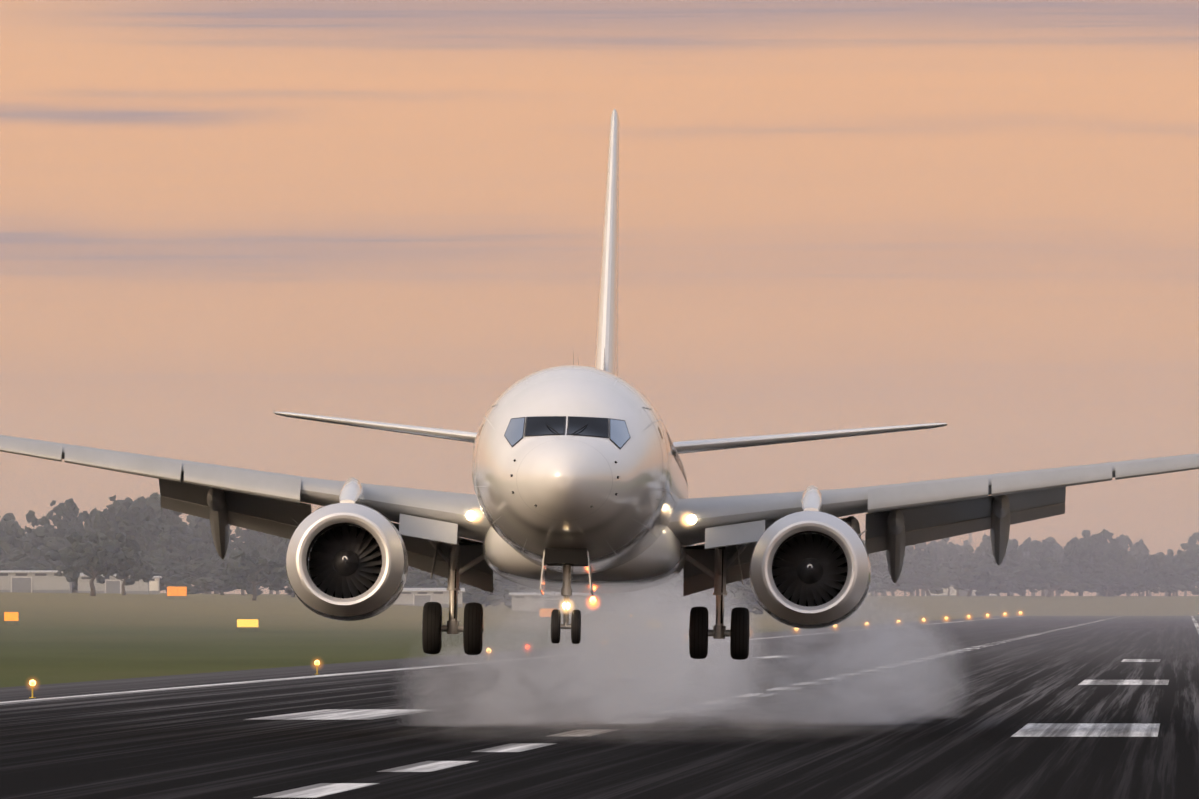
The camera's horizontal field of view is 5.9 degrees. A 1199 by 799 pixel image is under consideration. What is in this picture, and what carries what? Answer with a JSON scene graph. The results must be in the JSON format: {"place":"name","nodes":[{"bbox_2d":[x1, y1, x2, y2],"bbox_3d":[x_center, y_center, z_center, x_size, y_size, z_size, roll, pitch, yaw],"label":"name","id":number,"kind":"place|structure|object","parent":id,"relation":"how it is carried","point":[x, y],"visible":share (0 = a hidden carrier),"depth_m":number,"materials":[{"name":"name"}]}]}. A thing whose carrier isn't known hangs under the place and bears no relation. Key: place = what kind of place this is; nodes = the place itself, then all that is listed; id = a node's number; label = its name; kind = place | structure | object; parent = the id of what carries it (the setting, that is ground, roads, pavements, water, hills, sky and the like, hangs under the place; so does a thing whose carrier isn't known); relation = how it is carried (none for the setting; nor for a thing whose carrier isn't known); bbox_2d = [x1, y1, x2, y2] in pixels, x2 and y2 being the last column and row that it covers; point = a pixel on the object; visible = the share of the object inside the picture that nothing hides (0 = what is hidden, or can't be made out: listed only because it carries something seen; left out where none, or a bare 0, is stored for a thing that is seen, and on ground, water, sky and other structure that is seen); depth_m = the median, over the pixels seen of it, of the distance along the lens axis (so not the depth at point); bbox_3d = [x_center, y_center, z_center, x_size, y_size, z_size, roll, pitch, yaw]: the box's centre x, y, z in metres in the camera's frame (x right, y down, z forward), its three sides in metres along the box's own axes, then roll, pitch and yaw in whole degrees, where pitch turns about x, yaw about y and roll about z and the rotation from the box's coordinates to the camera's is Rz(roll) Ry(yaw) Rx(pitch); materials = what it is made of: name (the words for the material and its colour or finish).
{"place":"outdoors","nodes":[
{"label":"outdoors","id":0,"kind":"place"},
{"bbox_2d":[0,592,1198,687],"bbox_3d":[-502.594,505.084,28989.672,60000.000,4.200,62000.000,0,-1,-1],"label":"ground","id":1,"kind":"structure","parent":0,"point":[80,665],"depth_m":1003.49,"materials":[{"name":"green plant"}]},
{"bbox_2d":[0,513,15,522],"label":"tree","id":2,"kind":"object","parent":1,"relation":"on","point":[7,516],"depth_m":1947.34,"materials":[{"name":"grey plant"}]},
{"bbox_2d":[0,554,30,569],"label":"tree","id":3,"kind":"object","parent":1,"relation":"on","point":[7,566],"depth_m":1713.58,"materials":[{"name":"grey plant"}]},
{"bbox_2d":[1,556,50,569],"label":"tree","id":4,"kind":"object","parent":1,"relation":"on","point":[32,565],"depth_m":1733.39,"materials":[{"name":"grey plant"}]},
{"bbox_2d":[1,510,66,564],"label":"tree","id":5,"kind":"object","parent":1,"relation":"on","point":[17,523],"depth_m":1875.27,"materials":[{"name":"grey plant"}]},
{"bbox_2d":[0,570,71,592],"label":"building","id":6,"kind":"structure","parent":1,"relation":"on","point":[18,580],"depth_m":1557.14,"materials":[{"name":"grey concrete"}]},
{"bbox_2d":[0,526,71,569],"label":"tree","id":7,"kind":"object","parent":1,"relation":"on","point":[26,541],"depth_m":1754.04,"materials":[{"name":"grey plant"}]},
{"bbox_2d":[43,500,83,528],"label":"tree","id":8,"kind":"object","parent":1,"relation":"on","point":[73,517],"depth_m":1977.48,"materials":[{"name":"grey plant"}]},
{"bbox_2d":[43,528,95,592],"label":"tree","id":9,"kind":"object","parent":1,"relation":"on","point":[69,543],"depth_m":1771.10,"materials":[{"name":"grey plant"}]},
{"bbox_2d":[22,498,123,541],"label":"tree","id":10,"kind":"object","parent":1,"relation":"on","point":[72,507],"depth_m":1885.65,"materials":[{"name":"grey plant"}]},
{"bbox_2d":[72,571,82,589],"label":"tree","id":11,"kind":"object","parent":1,"relation":"on","point":[74,583],"depth_m":1746.09,"materials":[{"name":"grey plant"}]},
{"bbox_2d":[44,532,140,595],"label":"tree","id":12,"kind":"object","parent":1,"relation":"on","point":[104,555],"depth_m":1486.66,"materials":[{"name":"grey plant"}]},
{"bbox_2d":[78,573,148,593],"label":"shed","id":13,"kind":"structure","parent":1,"relation":"on","point":[113,589],"depth_m":1597.25,"materials":[{"name":"grey"}]},
{"bbox_2d":[78,503,163,555],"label":"tree","id":14,"kind":"object","parent":1,"relation":"on","point":[139,528],"depth_m":1762.58,"materials":[{"name":"grey plant"}]},
{"bbox_2d":[97,549,153,594],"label":"tree","id":15,"kind":"object","parent":1,"relation":"on","point":[134,569],"depth_m":1526.54,"materials":[{"name":"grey plant"}]},
{"bbox_2d":[102,495,159,558],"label":"tree","id":16,"kind":"object","parent":1,"relation":"on","point":[141,506],"depth_m":1825.06,"materials":[{"name":"grey plant"}]},
{"bbox_2d":[149,576,161,593],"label":"shed","id":17,"kind":"structure","parent":1,"relation":"on","point":[154,582],"depth_m":1637.38,"materials":[{"name":"grey"}]},
{"bbox_2d":[118,561,199,592],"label":"tree","id":18,"kind":"object","parent":1,"relation":"on","point":[173,574],"depth_m":1720.94,"materials":[{"name":"grey plant"}]},
{"bbox_2d":[132,496,188,526],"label":"tree","id":19,"kind":"object","parent":1,"relation":"on","point":[142,497],"depth_m":2067.12,"materials":[{"name":"grey plant"}]},
{"bbox_2d":[145,492,205,554],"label":"tree","id":20,"kind":"object","parent":1,"relation":"on","point":[174,514],"depth_m":1843.66,"materials":[{"name":"grey plant"}]},
{"bbox_2d":[143,534,217,566],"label":"tree","id":21,"kind":"object","parent":1,"relation":"on","point":[174,552],"depth_m":1806.31,"materials":[{"name":"grey plant"}]},
{"bbox_2d":[159,573,216,591],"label":"tree","id":22,"kind":"object","parent":1,"relation":"on","point":[204,575],"depth_m":1728.26,"materials":[{"name":"grey plant"}]},
{"bbox_2d":[177,515,209,593],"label":"tree","id":23,"kind":"object","parent":1,"relation":"on","point":[183,524],"depth_m":1925.67,"materials":[{"name":"grey plant"}]},
{"bbox_2d":[175,556,239,594],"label":"tree","id":24,"kind":"object","parent":1,"relation":"on","point":[201,580],"depth_m":1718.02,"materials":[{"name":"grey plant"}]},
{"bbox_2d":[185,517,237,593],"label":"tree","id":25,"kind":"object","parent":1,"relation":"on","point":[232,545],"depth_m":1860.00,"materials":[{"name":"grey plant"}]},
{"bbox_2d":[216,542,267,594],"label":"tree","id":26,"kind":"object","parent":1,"relation":"on","point":[247,549],"depth_m":1772.98,"materials":[{"name":"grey plant"}]},
{"bbox_2d":[233,526,267,557],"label":"tree","id":27,"kind":"object","parent":1,"relation":"on","point":[253,538],"depth_m":1919.37,"materials":[{"name":"grey plant"}]},
{"bbox_2d":[214,560,292,595],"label":"tree","id":28,"kind":"object","parent":1,"relation":"on","point":[258,586],"depth_m":1728.54,"materials":[{"name":"grey plant"}]},
{"bbox_2d":[222,550,286,600],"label":"tree","id":29,"kind":"object","parent":1,"relation":"on","point":[273,573],"depth_m":1541.64,"materials":[{"name":"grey plant"}]},
{"bbox_2d":[264,534,291,594],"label":"tree","id":30,"kind":"object","parent":1,"relation":"on","point":[270,542],"depth_m":1861.20,"materials":[{"name":"grey plant"}]},
{"bbox_2d":[259,565,308,596],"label":"tree","id":31,"kind":"object","parent":1,"relation":"on","point":[286,578],"depth_m":1730.46,"materials":[{"name":"grey plant"}]},
{"bbox_2d":[270,540,316,564],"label":"tree","id":32,"kind":"object","parent":1,"relation":"on","point":[278,551],"depth_m":1787.26,"materials":[{"name":"grey plant"}]},
{"bbox_2d":[4,586,661,630],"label":"taxiway signs","id":33,"kind":"object","parent":1,"relation":"on","point":[12,617],"depth_m":1087.34,"materials":[{"name":"yellow"}]},
{"bbox_2d":[404,576,416,587],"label":"tree","id":34,"kind":"object","parent":1,"relation":"on","point":[413,580],"depth_m":1742.55,"materials":[{"name":"grey plant"}]},
{"bbox_2d":[407,566,422,576],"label":"tree","id":35,"kind":"object","parent":1,"relation":"on","point":[412,568],"depth_m":1788.08,"materials":[{"name":"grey plant"}]},
{"bbox_2d":[392,588,464,607],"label":"building","id":36,"kind":"structure","parent":1,"relation":"on","point":[417,597],"depth_m":1647.99,"materials":[{"name":"grey"}]},
{"bbox_2d":[404,570,470,595],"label":"tree","id":37,"kind":"object","parent":1,"relation":"on","point":[430,582],"depth_m":1743.50,"materials":[{"name":"grey plant"}]},
{"bbox_2d":[416,573,515,604],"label":"tree","id":38,"kind":"object","parent":1,"relation":"on","point":[434,585],"depth_m":1744.20,"materials":[{"name":"grey plant"}]},
{"bbox_2d":[460,584,510,607],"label":"tree","id":39,"kind":"object","parent":1,"relation":"on","point":[487,605],"depth_m":1750.92,"materials":[{"name":"grey plant"}]},
{"bbox_2d":[477,575,522,604],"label":"tree","id":40,"kind":"object","parent":1,"relation":"on","point":[496,577],"depth_m":1743.89,"materials":[{"name":"grey plant"}]},
{"bbox_2d":[493,580,515,607],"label":"tree","id":41,"kind":"object","parent":1,"relation":"on","point":[510,583],"depth_m":1749.88,"materials":[{"name":"grey plant"}]},
{"bbox_2d":[518,585,554,591],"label":"tree","id":42,"kind":"object","parent":1,"relation":"on","point":[523,587],"depth_m":1737.62,"materials":[{"name":"grey plant"}]},
{"bbox_2d":[509,592,593,612],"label":"building","id":43,"kind":"structure","parent":1,"relation":"on","point":[520,597],"depth_m":1678.26,"materials":[{"name":"grey"}]},
{"bbox_2d":[0,616,1198,798],"bbox_3d":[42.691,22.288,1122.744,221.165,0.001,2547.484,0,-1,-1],"label":"runway","id":44,"kind":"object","parent":1,"relation":"on","point":[215,742],"depth_m":235.54,"materials":[{"name":"grey asphalt"}]},
{"bbox_2d":[29,618,987,697],"bbox_3d":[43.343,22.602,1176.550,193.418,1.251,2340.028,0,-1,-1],"label":"runway edge lights","id":45,"kind":"object","parent":44,"relation":"on","point":[314,663],"visible":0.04,"depth_m":334.82,"materials":[{"name":"yellow"}]},
{"bbox_2d":[0,616,1198,797],"bbox_3d":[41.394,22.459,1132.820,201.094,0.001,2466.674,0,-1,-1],"label":"runway markings","id":46,"kind":"object","parent":44,"relation":"on","point":[1030,730],"visible":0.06,"depth_m":262.16,"materials":[{"name":"paint"}]},
{"bbox_2d":[0,109,1198,659],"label":"airliner","id":47,"kind":"object","parent":44,"relation":"on","point":[580,479],"depth_m":244.21,"materials":[{"name":"white paint"}]},
{"bbox_2d":[596,593,633,613],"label":"tree","id":48,"kind":"object","parent":1,"relation":"on","point":[610,602],"depth_m":1754.51,"materials":[{"name":"plant"}]},
{"bbox_2d":[664,569,713,592],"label":"tree","id":49,"kind":"object","parent":1,"relation":"on","point":[678,579],"depth_m":1856.35,"materials":[{"name":"plant"}]},
{"bbox_2d":[656,580,752,616],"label":"tree","id":50,"kind":"object","parent":1,"relation":"on","point":[742,592],"depth_m":1738.41,"materials":[{"name":"grey plant"}]},
{"bbox_2d":[708,594,763,614],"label":"tree","id":51,"kind":"object","parent":1,"relation":"on","point":[754,605],"depth_m":1750.54,"materials":[{"name":"plant"}]},
{"bbox_2d":[726,578,754,618],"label":"tree","id":52,"kind":"object","parent":1,"relation":"on","point":[747,592],"depth_m":1749.25,"materials":[{"name":"plant"}]},
{"bbox_2d":[869,550,888,595],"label":"tree","id":53,"kind":"object","parent":1,"relation":"on","point":[877,561],"depth_m":2789.53,"materials":[{"name":"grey plant"}]},
{"bbox_2d":[866,561,896,595],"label":"tree","id":54,"kind":"object","parent":1,"relation":"on","point":[880,572],"depth_m":2728.12,"materials":[{"name":"grey plant"}]},
{"bbox_2d":[868,553,907,595],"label":"tree","id":55,"kind":"object","parent":1,"relation":"on","point":[887,569],"depth_m":2868.22,"materials":[{"name":"grey plant"}]},
{"bbox_2d":[868,561,935,595],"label":"tree","id":56,"kind":"object","parent":1,"relation":"on","point":[900,579],"depth_m":2710.55,"materials":[{"name":"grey plant"}]},
{"bbox_2d":[904,543,934,595],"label":"tree","id":57,"kind":"object","parent":1,"relation":"on","point":[912,553],"depth_m":2889.86,"materials":[{"name":"grey plant"}]},
{"bbox_2d":[905,544,937,595],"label":"tree","id":58,"kind":"object","parent":1,"relation":"on","point":[924,555],"depth_m":2799.17,"materials":[{"name":"grey plant"}]},
{"bbox_2d":[891,556,980,595],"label":"tree","id":59,"kind":"object","parent":1,"relation":"on","point":[945,564],"depth_m":2721.02,"materials":[{"name":"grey plant"}]},
{"bbox_2d":[914,537,957,595],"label":"tree","id":60,"kind":"object","parent":1,"relation":"on","point":[937,551],"depth_m":3028.71,"materials":[{"name":"grey plant"}]},
{"bbox_2d":[936,566,961,595],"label":"tree","id":61,"kind":"object","parent":1,"relation":"on","point":[938,567],"depth_m":2794.70,"materials":[{"name":"grey plant"}]},
{"bbox_2d":[944,547,967,595],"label":"tree","id":62,"kind":"object","parent":1,"relation":"on","point":[952,560],"depth_m":2909.64,"materials":[{"name":"grey plant"}]},
{"bbox_2d":[937,544,975,564],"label":"tree","id":63,"kind":"object","parent":1,"relation":"on","point":[969,547],"depth_m":2973.79,"materials":[{"name":"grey plant"}]},
{"bbox_2d":[925,587,996,595],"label":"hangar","id":64,"kind":"structure","parent":1,"relation":"on","point":[953,594],"depth_m":2950.01,"materials":[{"name":"grey"}]},
{"bbox_2d":[921,562,1013,596],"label":"tree","id":65,"kind":"object","parent":1,"relation":"on","point":[1006,588],"depth_m":2674.24,"materials":[{"name":"grey plant"}]},
{"bbox_2d":[968,534,1004,595],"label":"tree","id":66,"kind":"object","parent":1,"relation":"on","point":[987,550],"depth_m":2870.18,"materials":[{"name":"grey plant"}]},
{"bbox_2d":[961,570,1035,595],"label":"tree","id":67,"kind":"object","parent":1,"relation":"on","point":[998,594],"depth_m":2724.42,"materials":[{"name":"grey plant"}]},
{"bbox_2d":[987,538,1027,595],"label":"tree","id":68,"kind":"object","parent":1,"relation":"on","point":[1013,550],"depth_m":2724.00,"materials":[{"name":"grey plant"}]},
{"bbox_2d":[976,558,1056,595],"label":"tree","id":69,"kind":"object","parent":1,"relation":"on","point":[1017,583],"depth_m":2707.55,"materials":[{"name":"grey plant"}]},
{"bbox_2d":[1005,541,1030,565],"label":"tree","id":70,"kind":"object","parent":1,"relation":"on","point":[1023,550],"depth_m":2930.67,"materials":[{"name":"grey plant"}]},
{"bbox_2d":[1026,540,1052,595],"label":"tree","id":71,"kind":"object","parent":1,"relation":"on","point":[1044,552],"depth_m":2803.32,"materials":[{"name":"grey plant"}]},
{"bbox_2d":[1020,537,1064,595],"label":"tree","id":72,"kind":"object","parent":1,"relation":"on","point":[1051,542],"depth_m":3033.16,"materials":[{"name":"grey plant"}]},
{"bbox_2d":[999,559,1098,596],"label":"tree","id":73,"kind":"object","parent":1,"relation":"on","point":[1045,577],"depth_m":2655.41,"materials":[{"name":"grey plant"}]},
{"bbox_2d":[1051,547,1063,595],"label":"tree","id":74,"kind":"object","parent":1,"relation":"on","point":[1057,556],"depth_m":2999.91,"materials":[{"name":"grey plant"}]},
{"bbox_2d":[1063,537,1103,595],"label":"tree","id":75,"kind":"object","parent":1,"relation":"on","point":[1079,553],"depth_m":2724.28,"materials":[{"name":"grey plant"}]},
{"bbox_2d":[1046,556,1124,595],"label":"tree","id":76,"kind":"object","parent":1,"relation":"on","point":[1085,559],"depth_m":2719.17,"materials":[{"name":"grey plant"}]},
{"bbox_2d":[1078,529,1127,595],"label":"tree","id":77,"kind":"object","parent":1,"relation":"on","point":[1099,543],"depth_m":2882.66,"materials":[{"name":"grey plant"}]},
{"bbox_2d":[1084,568,1131,596],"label":"tree","id":78,"kind":"object","parent":1,"relation":"on","point":[1116,581],"depth_m":2680.74,"materials":[{"name":"grey plant"}]},
{"bbox_2d":[1090,531,1131,558],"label":"tree","id":79,"kind":"object","parent":1,"relation":"on","point":[1104,547],"depth_m":2972.17,"materials":[{"name":"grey plant"}]},
{"bbox_2d":[1102,548,1146,595],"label":"tree","id":80,"kind":"object","parent":1,"relation":"on","point":[1117,560],"depth_m":2776.66,"materials":[{"name":"grey plant"}]},
{"bbox_2d":[1117,535,1149,595],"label":"tree","id":81,"kind":"object","parent":1,"relation":"on","point":[1134,547],"depth_m":3199.85,"materials":[{"name":"grey plant"}]},
{"bbox_2d":[1110,569,1177,595],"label":"tree","id":82,"kind":"object","parent":1,"relation":"on","point":[1148,588],"depth_m":2692.15,"materials":[{"name":"grey plant"}]},
{"bbox_2d":[1128,555,1163,595],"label":"tree","id":83,"kind":"object","parent":1,"relation":"on","point":[1152,564],"depth_m":2785.70,"materials":[{"name":"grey plant"}]},
{"bbox_2d":[1131,567,1198,596],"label":"tree","id":84,"kind":"object","parent":1,"relation":"on","point":[1168,582],"depth_m":2679.28,"materials":[{"name":"grey plant"}]},
{"bbox_2d":[1158,552,1175,595],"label":"tree","id":85,"kind":"object","parent":1,"relation":"on","point":[1165,558],"depth_m":2908.84,"materials":[{"name":"grey plant"}]},
{"bbox_2d":[1161,557,1192,595],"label":"tree","id":86,"kind":"object","parent":1,"relation":"on","point":[1171,563],"depth_m":2805.17,"materials":[{"name":"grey plant"}]},
{"bbox_2d":[1172,562,1198,594],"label":"tree","id":87,"kind":"object","parent":1,"relation":"on","point":[1192,575],"depth_m":2719.70,"materials":[{"name":"grey plant"}]},
{"bbox_2d":[1176,543,1198,564],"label":"tree","id":88,"kind":"object","parent":1,"relation":"on","point":[1190,555],"depth_m":2830.06,"materials":[{"name":"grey plant"}]},
{"bbox_2d":[1187,532,1198,551],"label":"tree","id":89,"kind":"object","parent":1,"relation":"on","point":[1192,540],"depth_m":3076.12,"materials":[{"name":"grey plant"}]},
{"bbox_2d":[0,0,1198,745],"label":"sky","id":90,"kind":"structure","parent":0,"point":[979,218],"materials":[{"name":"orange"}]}
]}

